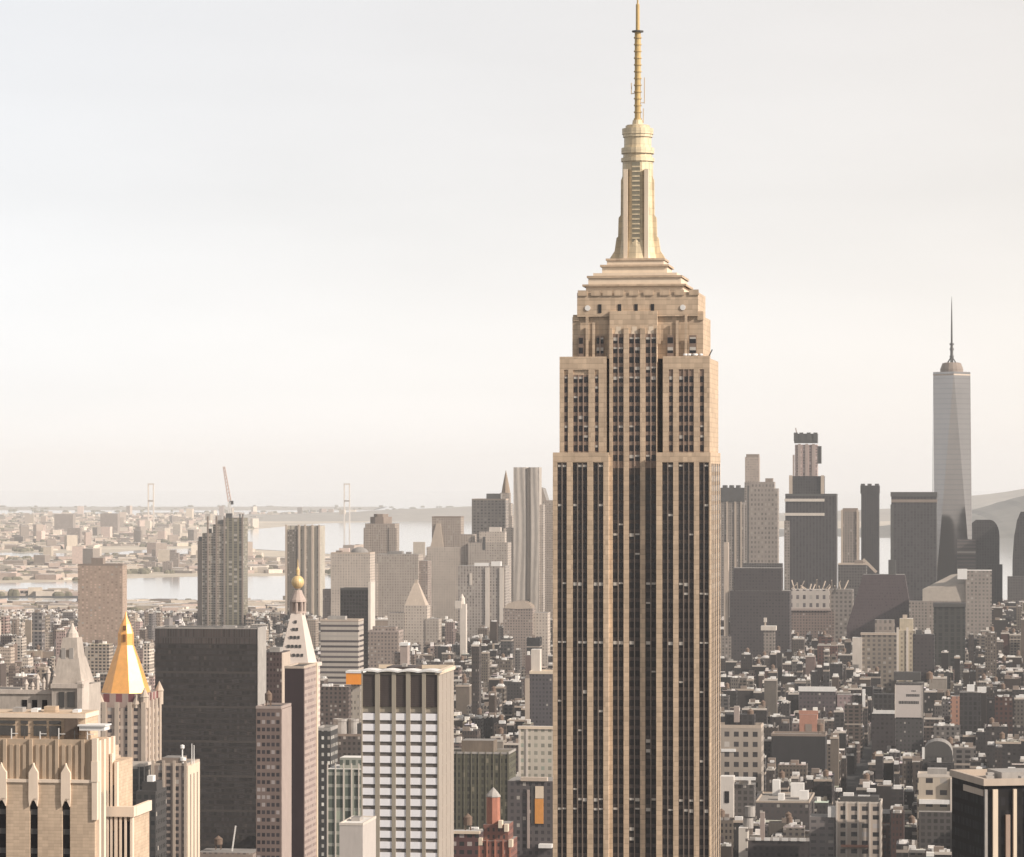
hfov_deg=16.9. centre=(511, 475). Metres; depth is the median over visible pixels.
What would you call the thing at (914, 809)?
city building
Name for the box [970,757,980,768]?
city building
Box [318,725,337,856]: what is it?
dark building
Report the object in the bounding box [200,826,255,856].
rooftop
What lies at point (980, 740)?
city building
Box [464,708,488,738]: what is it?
city building
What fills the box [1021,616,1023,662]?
city building
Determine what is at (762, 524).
mottled stone tower
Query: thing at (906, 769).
city building
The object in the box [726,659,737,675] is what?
city building
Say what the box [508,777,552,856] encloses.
orange panel building
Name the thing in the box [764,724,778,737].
city building
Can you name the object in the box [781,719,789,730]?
city building
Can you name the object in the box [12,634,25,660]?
city building
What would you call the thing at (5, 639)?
city building
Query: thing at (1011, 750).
city building
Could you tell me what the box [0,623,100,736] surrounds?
cupola tower
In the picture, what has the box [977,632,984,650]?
city building
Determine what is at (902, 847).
city building
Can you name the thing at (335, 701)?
city building
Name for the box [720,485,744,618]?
dark crown tower
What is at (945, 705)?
city building
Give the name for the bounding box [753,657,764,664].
city building
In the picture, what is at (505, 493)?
pointed tower
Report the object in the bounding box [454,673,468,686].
city building
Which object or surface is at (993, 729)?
city building
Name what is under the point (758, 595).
dark brown slab
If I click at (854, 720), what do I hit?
city building
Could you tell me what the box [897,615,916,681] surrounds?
yellow stone block
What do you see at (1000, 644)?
city building
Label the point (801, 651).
city building
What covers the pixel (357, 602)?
black tower
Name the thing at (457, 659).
city building
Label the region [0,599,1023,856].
city
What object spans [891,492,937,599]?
dark box tower
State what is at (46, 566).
shore town
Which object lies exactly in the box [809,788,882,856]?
building
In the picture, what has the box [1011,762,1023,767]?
city building
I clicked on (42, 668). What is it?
city building
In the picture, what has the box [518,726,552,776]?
pale grid building
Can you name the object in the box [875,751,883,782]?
city building
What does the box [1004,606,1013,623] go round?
city building
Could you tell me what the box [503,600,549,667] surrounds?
vaulted block
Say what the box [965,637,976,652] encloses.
city building
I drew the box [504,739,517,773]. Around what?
city building
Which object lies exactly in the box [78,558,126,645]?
apartment slab
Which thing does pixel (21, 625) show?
city building
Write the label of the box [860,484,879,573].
notched dark tower
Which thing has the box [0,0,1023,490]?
sky
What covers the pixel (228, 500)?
tower crane
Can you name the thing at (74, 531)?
block
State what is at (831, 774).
city building
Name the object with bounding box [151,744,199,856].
striped window tower
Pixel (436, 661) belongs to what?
city building
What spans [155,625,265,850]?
dark slab tower
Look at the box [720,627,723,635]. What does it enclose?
city building
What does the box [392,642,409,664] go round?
pink tower
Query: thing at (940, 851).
city building
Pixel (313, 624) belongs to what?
city building
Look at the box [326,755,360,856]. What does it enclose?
green glass building
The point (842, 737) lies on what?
city building
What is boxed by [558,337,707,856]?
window
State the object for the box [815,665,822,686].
city building
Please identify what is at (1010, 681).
city building
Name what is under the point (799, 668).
city building
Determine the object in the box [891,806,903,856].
city building
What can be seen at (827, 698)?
white cornice loft
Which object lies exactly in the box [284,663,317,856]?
maroon tower
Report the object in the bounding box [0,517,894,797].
ground
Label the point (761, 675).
city building
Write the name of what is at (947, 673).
city building
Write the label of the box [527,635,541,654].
city building
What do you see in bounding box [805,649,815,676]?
city building
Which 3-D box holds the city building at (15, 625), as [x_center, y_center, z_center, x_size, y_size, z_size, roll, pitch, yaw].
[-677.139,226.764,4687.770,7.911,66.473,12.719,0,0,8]
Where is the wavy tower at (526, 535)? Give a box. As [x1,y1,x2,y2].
[504,467,544,611]
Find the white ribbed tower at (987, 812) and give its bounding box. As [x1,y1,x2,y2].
[950,768,1023,856]
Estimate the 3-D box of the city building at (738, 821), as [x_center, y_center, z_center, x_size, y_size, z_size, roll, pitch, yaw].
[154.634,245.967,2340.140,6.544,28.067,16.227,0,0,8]
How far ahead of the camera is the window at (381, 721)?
1191.21 m
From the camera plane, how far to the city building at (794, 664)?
3888.89 m
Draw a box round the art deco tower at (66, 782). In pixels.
[0,706,151,856]
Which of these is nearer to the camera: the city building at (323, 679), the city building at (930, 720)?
the city building at (323, 679)
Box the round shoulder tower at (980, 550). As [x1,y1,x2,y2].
[957,520,1002,604]
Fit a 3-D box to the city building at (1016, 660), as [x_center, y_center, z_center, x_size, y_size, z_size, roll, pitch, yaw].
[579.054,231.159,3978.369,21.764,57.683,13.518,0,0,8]
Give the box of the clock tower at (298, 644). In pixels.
[283,562,321,726]
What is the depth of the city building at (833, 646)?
3803.36 m
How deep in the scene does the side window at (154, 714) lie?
2017.43 m
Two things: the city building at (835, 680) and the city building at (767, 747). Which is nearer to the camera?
the city building at (767, 747)
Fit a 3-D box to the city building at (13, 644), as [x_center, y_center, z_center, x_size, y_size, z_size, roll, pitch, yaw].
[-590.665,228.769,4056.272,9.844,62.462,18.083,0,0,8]
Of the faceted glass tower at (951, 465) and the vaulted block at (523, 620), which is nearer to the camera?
the vaulted block at (523, 620)
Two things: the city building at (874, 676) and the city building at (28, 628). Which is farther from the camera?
the city building at (28, 628)
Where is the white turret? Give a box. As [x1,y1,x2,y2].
[455,594,466,655]
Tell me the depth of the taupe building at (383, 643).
3250.64 m
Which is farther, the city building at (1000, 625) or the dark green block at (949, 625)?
the city building at (1000, 625)
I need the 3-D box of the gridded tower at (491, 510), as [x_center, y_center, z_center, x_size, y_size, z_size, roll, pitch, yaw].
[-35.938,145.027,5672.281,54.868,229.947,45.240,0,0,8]
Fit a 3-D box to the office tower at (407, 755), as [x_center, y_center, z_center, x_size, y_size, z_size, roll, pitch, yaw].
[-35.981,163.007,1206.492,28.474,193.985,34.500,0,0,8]
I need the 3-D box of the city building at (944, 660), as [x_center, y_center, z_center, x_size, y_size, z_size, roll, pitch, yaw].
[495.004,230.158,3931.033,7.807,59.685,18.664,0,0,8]
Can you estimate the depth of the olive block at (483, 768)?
2100.17 m
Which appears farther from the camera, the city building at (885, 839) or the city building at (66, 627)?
the city building at (66, 627)
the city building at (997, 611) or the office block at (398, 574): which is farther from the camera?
the office block at (398, 574)
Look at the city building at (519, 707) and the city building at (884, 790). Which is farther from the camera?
the city building at (519, 707)
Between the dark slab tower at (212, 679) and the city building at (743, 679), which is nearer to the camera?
the dark slab tower at (212, 679)
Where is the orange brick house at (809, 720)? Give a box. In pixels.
[799,710,824,731]
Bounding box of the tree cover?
[0,505,464,611]
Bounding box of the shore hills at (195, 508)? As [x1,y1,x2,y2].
[0,506,380,509]
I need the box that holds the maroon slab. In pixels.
[266,647,289,702]
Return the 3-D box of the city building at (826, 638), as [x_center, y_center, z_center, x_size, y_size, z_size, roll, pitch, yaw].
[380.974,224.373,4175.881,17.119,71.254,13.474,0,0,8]
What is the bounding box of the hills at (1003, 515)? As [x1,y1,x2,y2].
[779,496,1023,537]
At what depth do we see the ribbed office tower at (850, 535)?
5600.28 m
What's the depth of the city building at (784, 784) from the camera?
2496.95 m
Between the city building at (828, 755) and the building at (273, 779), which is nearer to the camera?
the building at (273, 779)
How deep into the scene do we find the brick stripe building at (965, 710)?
2999.88 m
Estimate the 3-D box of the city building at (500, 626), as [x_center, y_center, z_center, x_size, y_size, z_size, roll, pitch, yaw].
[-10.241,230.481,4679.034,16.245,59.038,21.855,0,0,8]
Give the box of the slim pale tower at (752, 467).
[745,454,759,562]
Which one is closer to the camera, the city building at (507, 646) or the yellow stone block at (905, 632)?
the yellow stone block at (905, 632)
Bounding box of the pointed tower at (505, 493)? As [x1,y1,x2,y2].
[500,471,512,527]
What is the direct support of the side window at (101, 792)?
in the art deco tower at (66, 782)
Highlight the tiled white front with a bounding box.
[739,806,808,856]
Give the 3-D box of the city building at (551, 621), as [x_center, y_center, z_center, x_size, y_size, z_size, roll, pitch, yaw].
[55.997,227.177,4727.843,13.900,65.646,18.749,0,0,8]
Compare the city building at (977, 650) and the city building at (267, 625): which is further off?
the city building at (267, 625)
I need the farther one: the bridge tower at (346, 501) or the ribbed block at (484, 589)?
the bridge tower at (346, 501)
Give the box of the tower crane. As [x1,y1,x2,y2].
[223,466,233,512]
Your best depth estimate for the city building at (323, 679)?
2943.88 m
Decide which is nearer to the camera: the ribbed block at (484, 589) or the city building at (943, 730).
the city building at (943, 730)
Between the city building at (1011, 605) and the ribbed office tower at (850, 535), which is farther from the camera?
the ribbed office tower at (850, 535)
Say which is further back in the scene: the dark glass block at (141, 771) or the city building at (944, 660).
the city building at (944, 660)
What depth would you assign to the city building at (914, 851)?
2151.49 m
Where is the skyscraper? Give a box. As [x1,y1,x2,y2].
[553,0,719,856]
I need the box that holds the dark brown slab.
[720,542,790,662]
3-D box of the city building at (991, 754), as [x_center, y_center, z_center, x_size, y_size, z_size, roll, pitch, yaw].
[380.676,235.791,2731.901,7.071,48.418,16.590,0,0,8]
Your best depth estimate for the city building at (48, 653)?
4132.58 m
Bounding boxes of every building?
[0,634,16,646]
[0,646,14,671]
[1,613,9,634]
[5,642,16,660]
[8,663,18,686]
[10,621,24,633]
[11,617,18,634]
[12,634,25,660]
[21,665,34,673]
[22,655,32,666]
[25,618,31,645]
[26,645,44,657]
[31,652,47,665]
[32,610,44,649]
[34,660,43,673]
[38,664,48,682]
[43,648,53,658]
[45,611,53,629]
[45,613,49,629]
[45,630,52,649]
[52,658,54,670]
[53,624,60,646]
[56,628,68,662]
[61,618,70,627]
[62,606,75,619]
[62,625,76,630]
[85,644,87,660]
[136,775,166,856]
[143,639,153,673]
[145,610,162,626]
[147,673,154,689]
[148,611,155,640]
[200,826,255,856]
[246,613,254,625]
[252,619,269,633]
[254,615,268,622]
[256,690,291,856]
[276,621,282,636]
[307,616,318,648]
[315,652,320,673]
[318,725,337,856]
[320,616,363,684]
[320,676,327,684]
[320,684,350,725]
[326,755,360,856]
[333,718,360,763]
[368,626,402,667]
[375,617,387,625]
[388,580,441,652]
[417,648,433,660]
[424,642,429,652]
[425,659,442,664]
[435,642,444,658]
[438,644,452,660]
[439,664,461,679]
[442,623,444,636]
[442,646,455,661]
[444,655,454,665]
[445,619,454,644]
[454,656,468,665]
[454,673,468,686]
[454,715,464,727]
[454,727,480,739]
[456,677,471,713]
[457,656,467,669]
[462,669,471,676]
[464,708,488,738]
[467,702,488,714]
[470,635,481,652]
[471,642,480,714]
[473,715,483,738]
[478,625,488,638]
[478,638,487,651]
[481,651,489,681]
[481,681,488,692]
[486,713,504,738]
[487,686,501,711]
[488,649,497,659]
[489,676,505,690]
[489,691,496,714]
[490,620,497,642]
[490,664,498,676]
[491,727,511,741]
[494,714,508,734]
[495,679,505,713]
[497,653,512,672]
[498,623,502,641]
[498,679,522,700]
[500,670,519,677]
[501,636,513,656]
[503,701,511,721]
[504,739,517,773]
[507,717,524,731]
[507,721,514,733]
[508,725,526,740]
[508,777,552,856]
[512,698,524,716]
[514,702,524,714]
[515,648,521,676]
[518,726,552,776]
[520,676,529,695]
[521,706,524,716]
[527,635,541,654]
[550,617,552,633]
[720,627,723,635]
[720,656,726,673]
[720,674,731,686]
[720,694,729,710]
[720,706,763,795]
[720,775,755,821]
[720,808,734,856]
[720,843,732,856]
[721,683,737,707]
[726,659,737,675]
[730,676,739,688]
[731,686,754,709]
[733,816,742,856]
[734,663,740,675]
[739,674,753,687]
[740,670,755,683]
[741,648,752,672]
[742,700,767,724]
[747,676,753,686]
[752,658,766,687]
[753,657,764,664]
[753,688,761,701]
[758,672,764,688]
[761,651,768,667]
[764,676,777,714]
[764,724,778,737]
[764,737,770,768]
[764,754,765,791]
[766,763,775,791]
[767,758,775,762]
[768,664,777,677]
[768,811,800,836]
[769,646,781,680]
[770,651,776,669]
[771,714,792,730]
[771,832,782,836]
[777,770,788,791]
[778,760,807,781]
[781,674,797,686]
[781,700,790,715]
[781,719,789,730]
[783,661,790,672]
[783,815,804,837]
[785,649,792,660]
[785,682,794,696]
[788,691,798,714]
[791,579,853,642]
[791,651,805,669]
[791,772,799,781]
[792,632,804,655]
[792,658,799,674]
[794,650,804,656]
[795,678,805,690]
[797,661,802,677]
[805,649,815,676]
[805,775,813,791]
[809,768,822,774]
[809,788,882,856]
[810,670,817,686]
[812,638,817,648]
[814,769,832,805]
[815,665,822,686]
[817,642,837,666]
[818,631,832,643]
[818,771,834,805]
[819,711,844,732]
[823,663,829,686]
[824,647,829,664]
[827,740,829,770]
[830,661,842,686]
[830,733,838,785]
[832,674,838,690]
[834,707,843,730]
[834,727,846,756]
[836,638,843,652]
[837,688,850,693]
[838,648,851,667]
[839,753,846,791]
[844,685,861,694]
[845,639,851,653]
[845,703,862,757]
[846,662,853,679]
[847,743,856,771]
[847,754,854,773]
[852,694,867,746]
[854,674,859,685]
[854,741,859,762]
[857,684,872,711]
[858,772,877,794]
[860,677,870,685]
[863,771,873,781]
[868,666,880,685]
[868,696,871,737]
[868,751,875,781]
[873,686,880,709]
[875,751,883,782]
[877,780,891,808]
[882,809,889,822]
[882,823,889,856]
[884,756,893,785]
[889,749,900,760]
[890,804,901,856]
[891,785,903,809]
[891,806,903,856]
[894,671,932,753]
[894,761,899,784]
[896,839,908,856]
[902,753,911,787]
[904,786,914,807]
[904,809,911,818]
[904,815,916,843]
[909,569,991,638]
[909,845,927,856]
[912,756,920,793]
[912,802,916,819]
[924,688,936,715]
[924,713,943,742]
[929,674,946,695]
[930,846,951,856]
[933,722,959,739]
[934,700,940,715]
[935,669,950,696]
[936,689,944,715]
[941,650,947,670]
[942,690,959,718]
[947,736,974,768]
[951,684,985,741]
[954,655,959,683]
[960,661,963,680]
[963,669,968,687]
[963,731,975,756]
[964,661,971,670]
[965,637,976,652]
[969,633,973,664]
[969,665,975,683]
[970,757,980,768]
[974,654,984,664]
[975,646,980,655]
[976,666,985,686]
[976,729,985,756]
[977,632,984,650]
[977,753,986,768]
[979,673,990,686]
[979,676,994,682]
[981,691,994,726]
[985,626,996,676]
[985,717,1007,754]
[986,684,992,722]
[987,695,1013,736]
[987,741,995,767]
[991,676,1001,689]
[993,602,1002,626]
[994,618,1006,638]
[995,683,1007,695]
[995,695,1011,733]
[995,745,1002,767]
[996,732,1020,767]
[997,639,1003,654]
[997,656,1009,667]
[997,666,1008,672]
[997,671,1005,680]
[1001,627,1008,655]
[1003,650,1021,666]
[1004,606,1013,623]
[1004,675,1019,688]
[1005,602,1015,624]
[1006,668,1013,675]
[1009,628,1020,655]
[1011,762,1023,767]
[1012,686,1023,696]
[1014,694,1023,725]
[1014,725,1023,737]
[1015,669,1022,685]
[1016,604,1020,631]
[1019,737,1023,755]
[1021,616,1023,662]
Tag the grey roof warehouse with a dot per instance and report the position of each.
(797, 802)
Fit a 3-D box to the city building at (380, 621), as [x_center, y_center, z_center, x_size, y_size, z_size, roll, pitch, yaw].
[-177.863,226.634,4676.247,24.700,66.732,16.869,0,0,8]
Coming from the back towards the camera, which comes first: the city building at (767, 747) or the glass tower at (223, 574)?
the glass tower at (223, 574)
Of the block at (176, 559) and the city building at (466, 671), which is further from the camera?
the block at (176, 559)
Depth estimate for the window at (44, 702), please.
737.11 m
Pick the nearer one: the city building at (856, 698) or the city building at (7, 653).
the city building at (856, 698)
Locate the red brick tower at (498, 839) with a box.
[478,787,516,856]
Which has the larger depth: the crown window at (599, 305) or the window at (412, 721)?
the crown window at (599, 305)
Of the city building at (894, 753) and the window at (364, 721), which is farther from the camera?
the city building at (894, 753)
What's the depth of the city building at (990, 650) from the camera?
3694.52 m
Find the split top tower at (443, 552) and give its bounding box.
[426,516,463,621]
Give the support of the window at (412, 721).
in the office tower at (407, 755)
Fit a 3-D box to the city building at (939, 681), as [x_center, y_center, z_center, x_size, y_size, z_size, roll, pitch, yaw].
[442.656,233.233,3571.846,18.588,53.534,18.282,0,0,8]
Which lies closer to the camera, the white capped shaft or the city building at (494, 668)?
the city building at (494, 668)
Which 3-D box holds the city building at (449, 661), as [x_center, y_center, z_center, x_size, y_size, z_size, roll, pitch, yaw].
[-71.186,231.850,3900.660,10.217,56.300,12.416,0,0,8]
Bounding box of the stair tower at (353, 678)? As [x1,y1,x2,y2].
[346,670,365,722]
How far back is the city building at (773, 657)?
3778.67 m
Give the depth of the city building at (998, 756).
2667.42 m
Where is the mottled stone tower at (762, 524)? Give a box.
[743,478,782,567]
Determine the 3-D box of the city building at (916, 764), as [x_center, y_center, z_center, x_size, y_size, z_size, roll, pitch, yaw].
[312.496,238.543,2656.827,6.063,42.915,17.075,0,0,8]
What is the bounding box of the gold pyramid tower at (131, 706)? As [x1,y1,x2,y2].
[101,612,163,761]
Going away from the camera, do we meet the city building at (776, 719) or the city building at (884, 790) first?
the city building at (884, 790)
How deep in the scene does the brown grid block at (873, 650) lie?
3900.34 m
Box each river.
[0,491,1007,516]
[0,521,1013,601]
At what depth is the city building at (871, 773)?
2434.39 m
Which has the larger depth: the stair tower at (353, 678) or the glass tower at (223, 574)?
the glass tower at (223, 574)
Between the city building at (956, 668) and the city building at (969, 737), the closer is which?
the city building at (969, 737)
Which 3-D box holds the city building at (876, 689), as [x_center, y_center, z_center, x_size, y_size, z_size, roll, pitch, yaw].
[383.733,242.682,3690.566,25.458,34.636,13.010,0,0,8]
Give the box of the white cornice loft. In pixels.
[798,686,864,718]
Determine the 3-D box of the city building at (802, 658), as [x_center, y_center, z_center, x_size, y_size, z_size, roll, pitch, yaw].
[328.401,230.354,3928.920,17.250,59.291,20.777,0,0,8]
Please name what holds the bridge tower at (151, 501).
on the ground
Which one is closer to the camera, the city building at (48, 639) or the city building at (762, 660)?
the city building at (762, 660)
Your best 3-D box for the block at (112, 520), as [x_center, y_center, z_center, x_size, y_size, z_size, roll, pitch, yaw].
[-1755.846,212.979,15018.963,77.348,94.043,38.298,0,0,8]
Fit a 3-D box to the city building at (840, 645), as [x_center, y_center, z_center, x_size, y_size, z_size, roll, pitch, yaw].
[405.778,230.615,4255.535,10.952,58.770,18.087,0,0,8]
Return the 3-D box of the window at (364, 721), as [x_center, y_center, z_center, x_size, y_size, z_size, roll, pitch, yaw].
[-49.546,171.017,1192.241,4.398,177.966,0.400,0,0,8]
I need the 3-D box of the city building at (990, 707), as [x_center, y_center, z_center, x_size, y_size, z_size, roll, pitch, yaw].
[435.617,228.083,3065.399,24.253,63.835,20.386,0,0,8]
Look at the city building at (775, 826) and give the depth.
2356.27 m
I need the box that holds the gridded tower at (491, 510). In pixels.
[472,494,508,541]
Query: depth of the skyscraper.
1272.93 m
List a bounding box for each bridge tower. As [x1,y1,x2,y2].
[148,483,153,527]
[344,483,349,527]
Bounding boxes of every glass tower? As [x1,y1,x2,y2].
[198,513,247,625]
[932,299,971,581]
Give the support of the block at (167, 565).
on the ground
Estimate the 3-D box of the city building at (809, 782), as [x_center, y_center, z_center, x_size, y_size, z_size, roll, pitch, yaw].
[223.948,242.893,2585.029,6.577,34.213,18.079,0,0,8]
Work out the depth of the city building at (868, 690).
3435.26 m
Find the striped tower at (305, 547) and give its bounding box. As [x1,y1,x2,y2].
[285,525,324,616]
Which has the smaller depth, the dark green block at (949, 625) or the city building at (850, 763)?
the city building at (850, 763)
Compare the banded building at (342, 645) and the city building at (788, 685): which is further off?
the city building at (788, 685)
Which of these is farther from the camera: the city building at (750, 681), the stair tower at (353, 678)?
the city building at (750, 681)
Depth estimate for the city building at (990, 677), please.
3589.04 m
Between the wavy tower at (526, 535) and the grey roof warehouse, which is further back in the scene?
the wavy tower at (526, 535)
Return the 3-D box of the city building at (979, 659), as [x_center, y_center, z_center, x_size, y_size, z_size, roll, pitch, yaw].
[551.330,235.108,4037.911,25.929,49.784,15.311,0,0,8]
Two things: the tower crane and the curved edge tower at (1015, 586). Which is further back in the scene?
the tower crane
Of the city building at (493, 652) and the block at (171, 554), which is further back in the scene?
the block at (171, 554)
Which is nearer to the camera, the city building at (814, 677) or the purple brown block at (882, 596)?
the city building at (814, 677)
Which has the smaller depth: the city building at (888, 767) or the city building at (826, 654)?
the city building at (888, 767)
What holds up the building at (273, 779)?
on the ground
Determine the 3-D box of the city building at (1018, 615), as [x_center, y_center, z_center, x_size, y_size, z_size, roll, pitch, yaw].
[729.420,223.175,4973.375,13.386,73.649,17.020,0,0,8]
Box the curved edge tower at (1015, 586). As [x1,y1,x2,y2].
[1007,512,1023,604]
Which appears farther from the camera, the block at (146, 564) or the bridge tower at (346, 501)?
the bridge tower at (346, 501)
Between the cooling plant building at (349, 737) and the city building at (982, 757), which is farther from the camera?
the city building at (982, 757)
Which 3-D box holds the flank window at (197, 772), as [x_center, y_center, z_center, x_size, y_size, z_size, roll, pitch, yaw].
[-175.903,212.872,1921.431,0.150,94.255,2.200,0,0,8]
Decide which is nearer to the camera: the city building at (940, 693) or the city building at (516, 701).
the city building at (516, 701)
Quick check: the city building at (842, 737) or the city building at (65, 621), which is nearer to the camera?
the city building at (842, 737)
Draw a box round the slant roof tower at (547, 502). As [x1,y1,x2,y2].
[542,487,552,616]
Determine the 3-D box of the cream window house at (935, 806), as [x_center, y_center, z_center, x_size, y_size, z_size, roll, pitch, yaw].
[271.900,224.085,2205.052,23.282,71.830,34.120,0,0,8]
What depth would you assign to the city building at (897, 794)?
2312.62 m
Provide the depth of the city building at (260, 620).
5011.46 m
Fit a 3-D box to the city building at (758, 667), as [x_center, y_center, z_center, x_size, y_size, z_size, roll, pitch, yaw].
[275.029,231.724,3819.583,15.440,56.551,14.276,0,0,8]
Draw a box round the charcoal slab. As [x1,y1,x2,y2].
[525,649,552,725]
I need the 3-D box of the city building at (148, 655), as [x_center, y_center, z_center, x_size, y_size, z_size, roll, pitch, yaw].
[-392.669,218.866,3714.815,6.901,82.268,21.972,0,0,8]
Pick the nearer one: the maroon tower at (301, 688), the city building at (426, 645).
the maroon tower at (301, 688)
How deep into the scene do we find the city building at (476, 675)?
3094.30 m
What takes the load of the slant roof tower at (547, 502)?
on the ground
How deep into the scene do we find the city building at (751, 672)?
3792.74 m
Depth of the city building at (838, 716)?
3019.47 m
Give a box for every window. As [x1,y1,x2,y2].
[0,800,5,856]
[22,700,26,708]
[30,801,37,856]
[32,700,36,707]
[42,700,46,708]
[63,801,69,856]
[101,792,101,856]
[109,831,113,856]
[122,821,123,856]
[127,821,129,856]
[150,714,154,761]
[190,774,190,856]
[193,773,194,856]
[197,772,197,856]
[363,712,374,808]
[380,712,391,851]
[396,712,405,851]
[411,712,421,852]
[426,712,436,852]
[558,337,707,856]
[598,304,601,312]
[805,724,811,730]
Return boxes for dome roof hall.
[922,738,953,771]
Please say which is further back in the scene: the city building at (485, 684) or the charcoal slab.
the city building at (485, 684)
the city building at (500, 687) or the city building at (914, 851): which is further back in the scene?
the city building at (500, 687)
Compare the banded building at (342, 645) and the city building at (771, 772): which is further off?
the banded building at (342, 645)
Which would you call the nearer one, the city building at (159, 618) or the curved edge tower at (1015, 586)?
the city building at (159, 618)
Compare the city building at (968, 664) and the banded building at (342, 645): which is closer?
the banded building at (342, 645)
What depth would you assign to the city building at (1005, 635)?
4357.73 m
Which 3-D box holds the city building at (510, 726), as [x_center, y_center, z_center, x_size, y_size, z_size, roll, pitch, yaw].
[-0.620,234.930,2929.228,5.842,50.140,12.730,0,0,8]
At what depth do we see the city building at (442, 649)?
4146.35 m
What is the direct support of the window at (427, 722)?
in the office tower at (407, 755)
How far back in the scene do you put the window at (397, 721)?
1190.48 m
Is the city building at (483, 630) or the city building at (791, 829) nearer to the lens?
the city building at (791, 829)
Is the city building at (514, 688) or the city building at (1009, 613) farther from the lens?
the city building at (1009, 613)
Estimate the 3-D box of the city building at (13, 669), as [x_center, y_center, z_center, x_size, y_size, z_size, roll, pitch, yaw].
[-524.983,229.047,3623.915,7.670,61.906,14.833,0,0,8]
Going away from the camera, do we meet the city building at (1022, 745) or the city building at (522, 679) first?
the city building at (1022, 745)
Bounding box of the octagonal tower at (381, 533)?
[364,514,398,561]
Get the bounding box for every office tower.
[361,663,455,856]
[841,508,859,562]
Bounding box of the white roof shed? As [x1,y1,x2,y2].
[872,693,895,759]
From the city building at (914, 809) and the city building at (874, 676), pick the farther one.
the city building at (874, 676)
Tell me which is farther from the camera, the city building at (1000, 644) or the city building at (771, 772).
the city building at (1000, 644)
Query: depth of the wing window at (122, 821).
641.20 m
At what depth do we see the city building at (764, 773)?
2585.49 m
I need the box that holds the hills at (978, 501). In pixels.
[214,489,1023,520]
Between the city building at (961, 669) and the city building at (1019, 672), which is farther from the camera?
the city building at (961, 669)
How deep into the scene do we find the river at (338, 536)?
10966.76 m
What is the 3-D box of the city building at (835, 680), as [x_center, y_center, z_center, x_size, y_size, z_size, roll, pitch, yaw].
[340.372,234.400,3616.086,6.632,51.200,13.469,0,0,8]
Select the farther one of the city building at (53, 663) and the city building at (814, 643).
the city building at (814, 643)
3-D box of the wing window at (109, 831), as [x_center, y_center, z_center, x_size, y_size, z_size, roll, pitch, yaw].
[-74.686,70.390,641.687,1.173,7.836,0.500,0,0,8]
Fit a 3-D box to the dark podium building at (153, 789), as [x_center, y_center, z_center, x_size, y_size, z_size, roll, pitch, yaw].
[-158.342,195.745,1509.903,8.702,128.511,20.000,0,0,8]
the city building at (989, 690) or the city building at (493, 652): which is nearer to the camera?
the city building at (989, 690)
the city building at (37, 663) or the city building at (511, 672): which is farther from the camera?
the city building at (37, 663)
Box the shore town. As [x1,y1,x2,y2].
[0,506,425,612]
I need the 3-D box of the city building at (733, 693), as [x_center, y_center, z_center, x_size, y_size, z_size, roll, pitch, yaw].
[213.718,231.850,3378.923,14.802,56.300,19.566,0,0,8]
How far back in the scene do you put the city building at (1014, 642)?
4355.56 m
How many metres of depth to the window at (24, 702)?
737.65 m
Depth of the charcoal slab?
2951.11 m
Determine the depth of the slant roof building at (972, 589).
4546.33 m
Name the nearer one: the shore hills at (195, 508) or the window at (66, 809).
the window at (66, 809)
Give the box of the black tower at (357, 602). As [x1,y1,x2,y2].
[340,581,374,671]
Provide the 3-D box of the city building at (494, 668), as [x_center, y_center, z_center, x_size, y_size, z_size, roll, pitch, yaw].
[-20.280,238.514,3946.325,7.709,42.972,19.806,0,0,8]
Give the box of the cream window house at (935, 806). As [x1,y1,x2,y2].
[917,767,951,849]
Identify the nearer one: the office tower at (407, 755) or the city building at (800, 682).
the office tower at (407, 755)
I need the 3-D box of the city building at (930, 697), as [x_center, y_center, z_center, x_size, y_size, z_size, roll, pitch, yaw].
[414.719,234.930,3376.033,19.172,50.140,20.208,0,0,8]
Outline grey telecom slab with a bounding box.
[784,475,837,589]
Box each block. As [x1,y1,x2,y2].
[54,514,74,531]
[67,528,81,542]
[100,513,119,532]
[133,761,150,805]
[143,561,155,567]
[162,561,172,571]
[170,550,176,561]
[173,553,179,566]
[323,547,374,618]
[339,816,375,856]
[375,551,430,617]
[454,738,515,828]
[454,813,482,856]
[458,561,509,638]
[460,527,510,601]
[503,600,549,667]
[771,722,826,772]
[838,560,866,601]
[847,559,909,640]
[852,619,896,692]
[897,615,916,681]
[913,630,934,682]
[933,602,965,668]
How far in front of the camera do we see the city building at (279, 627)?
4828.89 m
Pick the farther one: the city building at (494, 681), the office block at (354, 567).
the office block at (354, 567)
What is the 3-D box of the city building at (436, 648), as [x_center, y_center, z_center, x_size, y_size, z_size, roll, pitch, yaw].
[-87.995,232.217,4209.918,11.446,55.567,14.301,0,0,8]
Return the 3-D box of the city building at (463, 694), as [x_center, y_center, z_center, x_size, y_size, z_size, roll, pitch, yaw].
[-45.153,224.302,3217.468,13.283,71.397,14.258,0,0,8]
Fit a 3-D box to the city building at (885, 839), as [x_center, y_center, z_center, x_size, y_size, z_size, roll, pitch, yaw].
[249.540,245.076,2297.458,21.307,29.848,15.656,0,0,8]
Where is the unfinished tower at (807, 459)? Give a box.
[793,428,821,475]
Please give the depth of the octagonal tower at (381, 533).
5400.88 m
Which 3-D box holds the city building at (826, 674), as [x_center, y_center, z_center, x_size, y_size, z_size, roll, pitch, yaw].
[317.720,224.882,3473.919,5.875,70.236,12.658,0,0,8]
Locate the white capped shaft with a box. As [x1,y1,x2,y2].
[761,618,776,655]
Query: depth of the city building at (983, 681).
3528.80 m
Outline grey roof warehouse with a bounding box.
[756,779,814,829]

